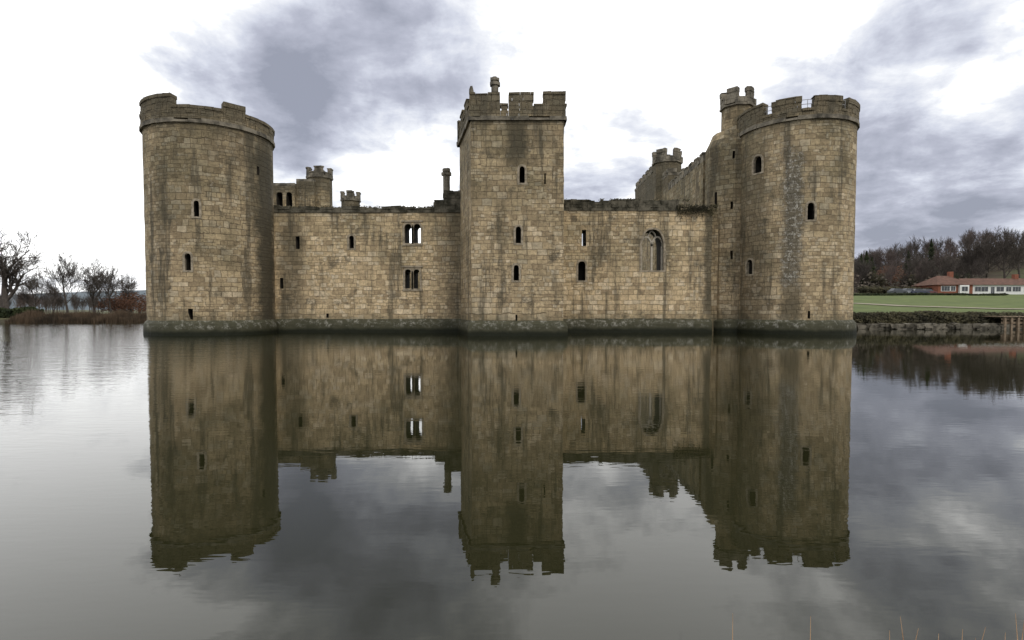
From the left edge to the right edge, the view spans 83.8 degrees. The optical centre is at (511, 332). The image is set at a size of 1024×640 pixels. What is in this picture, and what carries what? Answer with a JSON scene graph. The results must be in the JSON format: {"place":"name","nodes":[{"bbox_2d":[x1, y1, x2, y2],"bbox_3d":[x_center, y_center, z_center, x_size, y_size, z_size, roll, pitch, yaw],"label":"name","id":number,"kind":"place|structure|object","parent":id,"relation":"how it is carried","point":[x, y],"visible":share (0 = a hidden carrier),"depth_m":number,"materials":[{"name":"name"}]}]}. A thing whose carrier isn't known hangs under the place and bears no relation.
{"place":"outdoors","nodes":[
{"label":"outdoors","id":0,"kind":"place"},
{"bbox_2d":[0,290,146,309],"bbox_3d":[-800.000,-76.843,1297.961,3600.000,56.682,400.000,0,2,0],"label":"distant hills","id":1,"kind":"structure","parent":0,"point":[81,295],"depth_m":1228.29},
{"bbox_2d":[0,323,1023,639],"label":"water","id":2,"kind":"structure","parent":0,"point":[864,485],"depth_m":5.35,"materials":[{"name":"black liquid"}]},
{"bbox_2d":[139,76,859,335],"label":"castle","id":3,"kind":"structure","parent":2,"relation":"in","point":[744,222],"depth_m":37.67,"materials":[{"name":"stone"}]},
{"bbox_2d":[732,613,1023,639],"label":"reed stems","id":4,"kind":"object","parent":2,"relation":"in","point":[902,631],"visible":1,"depth_m":2.48,"materials":[{"name":"brown plant"}]},
{"bbox_2d":[984,316,1023,328],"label":"wooden jetty","id":5,"kind":"object","parent":2,"relation":"in","point":[1011,322],"visible":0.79,"depth_m":46.98,"materials":[{"name":"brown wood"}]},
{"bbox_2d":[0,257,1023,324],"bbox_3d":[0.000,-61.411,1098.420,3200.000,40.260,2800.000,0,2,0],"label":"ground","id":6,"kind":"structure","parent":0,"point":[948,302],"depth_m":87.75,"materials":[{"name":"green plant"}]},
{"bbox_2d":[0,247,20,282],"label":"oak tree","id":7,"kind":"object","parent":6,"relation":"on","point":[8,257],"visible":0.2,"depth_m":80.94,"materials":[{"name":"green plant"}]},
{"bbox_2d":[0,306,43,317],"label":"hedge","id":8,"kind":"object","parent":6,"relation":"on","point":[7,313],"visible":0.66,"depth_m":71.59,"materials":[{"name":"green plant"}]},
{"bbox_2d":[0,228,47,308],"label":"tree","id":9,"kind":"object","parent":6,"relation":"on","point":[6,273],"visible":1,"depth_m":74.31,"materials":[{"name":"black plant"}]},
{"bbox_2d":[13,270,57,306],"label":"bare tree","id":10,"kind":"object","parent":6,"relation":"on","point":[26,295],"visible":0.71,"depth_m":83.46,"materials":[{"name":"brown plant"}]},
{"bbox_2d":[37,281,67,313],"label":"bare tree","id":11,"kind":"object","parent":6,"relation":"on","point":[57,299],"visible":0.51,"depth_m":93.92,"materials":[{"name":"brown plant"}]},
{"bbox_2d":[33,251,93,311],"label":"bare tree","id":12,"kind":"object","parent":6,"relation":"on","point":[62,276],"visible":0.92,"depth_m":87.80,"materials":[{"name":"brown plant"}]},
{"bbox_2d":[4,308,146,322],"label":"reed bed","id":13,"kind":"object","parent":6,"relation":"on","point":[119,316],"visible":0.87,"depth_m":69.75,"materials":[{"name":"brown plant"}]},
{"bbox_2d":[75,255,113,312],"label":"bare tree","id":14,"kind":"object","parent":6,"relation":"on","point":[88,271],"visible":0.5,"depth_m":85.18,"materials":[{"name":"brown plant"}]},
{"bbox_2d":[83,264,123,312],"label":"bare tree","id":15,"kind":"object","parent":6,"relation":"on","point":[110,286],"visible":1,"depth_m":82.85,"materials":[{"name":"brown plant"}]},
{"bbox_2d":[95,298,132,312],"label":"copper shrub","id":16,"kind":"object","parent":6,"relation":"on","point":[114,307],"visible":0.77,"depth_m":87.35,"materials":[{"name":"brown plant"}]},
{"bbox_2d":[106,292,146,311],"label":"copper shrub","id":17,"kind":"object","parent":6,"relation":"on","point":[132,308],"visible":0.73,"depth_m":89.40,"materials":[{"name":"brown plant"}]},
{"bbox_2d":[116,269,139,302],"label":"bare tree","id":18,"kind":"object","parent":6,"relation":"on","point":[129,286],"visible":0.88,"depth_m":91.59,"materials":[{"name":"brown plant"}]},
{"bbox_2d":[117,294,146,311],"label":"copper shrub","id":19,"kind":"object","parent":6,"relation":"on","point":[139,308],"visible":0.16,"depth_m":93.82,"materials":[{"name":"brown plant"}]},
{"bbox_2d":[0,227,1023,312],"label":"woodland","id":20,"kind":"object","parent":6,"relation":"on","point":[890,258],"visible":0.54,"depth_m":197.17,"materials":[{"name":"brown plant"}]},
{"bbox_2d":[859,251,872,285],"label":"pine tree","id":21,"kind":"object","parent":6,"relation":"on","point":[866,257],"visible":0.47,"depth_m":170.98,"materials":[{"name":"green plant"}]},
{"bbox_2d":[870,257,876,277],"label":"pine tree","id":22,"kind":"object","parent":6,"relation":"on","point":[873,267],"visible":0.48,"depth_m":174.92,"materials":[{"name":"green plant"}]},
{"bbox_2d":[863,273,887,287],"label":"bushy tree","id":23,"kind":"object","parent":6,"relation":"on","point":[875,280],"visible":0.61,"depth_m":163.28,"materials":[{"name":"brown plant"}]},
{"bbox_2d":[878,266,908,286],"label":"copper beech tree","id":24,"kind":"object","parent":6,"relation":"on","point":[894,278],"visible":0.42,"depth_m":168.20,"materials":[{"name":"brown plant"}]},
{"bbox_2d":[856,286,931,293],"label":"hedge","id":25,"kind":"object","parent":6,"relation":"on","point":[875,289],"visible":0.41,"depth_m":152.84,"materials":[{"name":"green plant"}]},
{"bbox_2d":[887,288,907,292],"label":"parked car","id":26,"kind":"object","parent":6,"relation":"on","point":[895,290],"visible":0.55,"depth_m":144.93,"materials":[{"name":"paint"}]},
{"bbox_2d":[900,251,910,273],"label":"pine tree","id":27,"kind":"object","parent":6,"relation":"on","point":[908,254],"visible":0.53,"depth_m":199.03,"materials":[{"name":"green plant"}]},
{"bbox_2d":[898,274,926,286],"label":"bushy tree","id":28,"kind":"object","parent":6,"relation":"on","point":[910,282],"visible":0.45,"depth_m":165.00,"materials":[{"name":"brown plant"}]},
{"bbox_2d":[911,289,929,292],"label":"parked car","id":29,"kind":"object","parent":6,"relation":"on","point":[917,290],"visible":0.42,"depth_m":144.92,"materials":[{"name":"paint"}]},
{"bbox_2d":[902,254,942,280],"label":"bare tree","id":30,"kind":"object","parent":6,"relation":"on","point":[918,263],"visible":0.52,"depth_m":170.69,"materials":[{"name":"brown plant"}]},
{"bbox_2d":[853,292,1007,295],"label":"hedge","id":31,"kind":"object","parent":6,"relation":"on","point":[922,293],"visible":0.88,"depth_m":132.95,"materials":[{"name":"green plant"}]},
{"bbox_2d":[923,289,937,292],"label":"parked car","id":32,"kind":"object","parent":6,"relation":"on","point":[931,290],"visible":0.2,"depth_m":147.97,"materials":[{"name":"paint"}]},
{"bbox_2d":[927,239,935,267],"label":"pine tree","id":33,"kind":"object","parent":6,"relation":"on","point":[931,247],"visible":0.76,"depth_m":213.62,"materials":[{"name":"green plant"}]},
{"bbox_2d":[853,310,1023,324],"bbox_3d":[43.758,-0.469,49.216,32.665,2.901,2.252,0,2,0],"label":"bank scrub","id":34,"kind":"object","parent":6,"relation":"on","point":[915,314],"visible":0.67,"depth_m":48.84,"materials":[{"name":"green plant"}]},
{"bbox_2d":[854,234,1023,292],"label":"undergrowth","id":35,"kind":"object","parent":6,"relation":"on","point":[905,285],"visible":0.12,"depth_m":172.15,"materials":[{"name":"brown plant"}]},
{"bbox_2d":[856,323,1022,329],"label":"stone revetment","id":36,"kind":"object","parent":6,"relation":"on","point":[968,326],"visible":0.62,"depth_m":47.00,"materials":[{"name":"grey stone"}]},
{"bbox_2d":[935,250,959,275],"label":"bare tree","id":37,"kind":"object","parent":6,"relation":"on","point":[949,266],"visible":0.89,"depth_m":163.52,"materials":[{"name":"brown plant"}]},
{"bbox_2d":[912,272,1023,293],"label":"bungalow","id":38,"kind":"object","parent":6,"relation":"on","point":[949,283],"visible":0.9,"depth_m":150.66,"materials":[{"name":"red brick"}]},
{"bbox_2d":[955,259,981,277],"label":"bare tree","id":39,"kind":"object","parent":6,"relation":"on","point":[965,269],"visible":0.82,"depth_m":163.53,"materials":[{"name":"brown plant"}]},
{"bbox_2d":[957,240,988,275],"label":"bare tree","id":40,"kind":"object","parent":6,"relation":"on","point":[964,256],"visible":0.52,"depth_m":184.29,"materials":[{"name":"brown plant"}]},
{"bbox_2d":[961,234,1015,277],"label":"bare tree","id":41,"kind":"object","parent":6,"relation":"on","point":[980,248],"visible":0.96,"depth_m":177.33,"materials":[{"name":"brown plant"}]},
{"bbox_2d":[980,227,1023,277],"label":"bare tree","id":42,"kind":"object","parent":6,"relation":"on","point":[1014,258],"visible":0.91,"depth_m":174.79,"materials":[{"name":"brown plant"}]},
{"bbox_2d":[997,231,1023,277],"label":"bare tree","id":43,"kind":"object","parent":6,"relation":"on","point":[1021,239],"visible":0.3,"depth_m":189.00,"materials":[{"name":"brown plant"}]},
{"bbox_2d":[0,0,1023,294],"label":"sky","id":44,"kind":"structure","parent":0,"point":[374,93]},
{"bbox_2d":[854,303,1023,308],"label":"gravel path","id":45,"kind":"structure","parent":0,"point":[938,306],"depth_m":69.58,"materials":[{"name":"beige gravel"}]}
]}

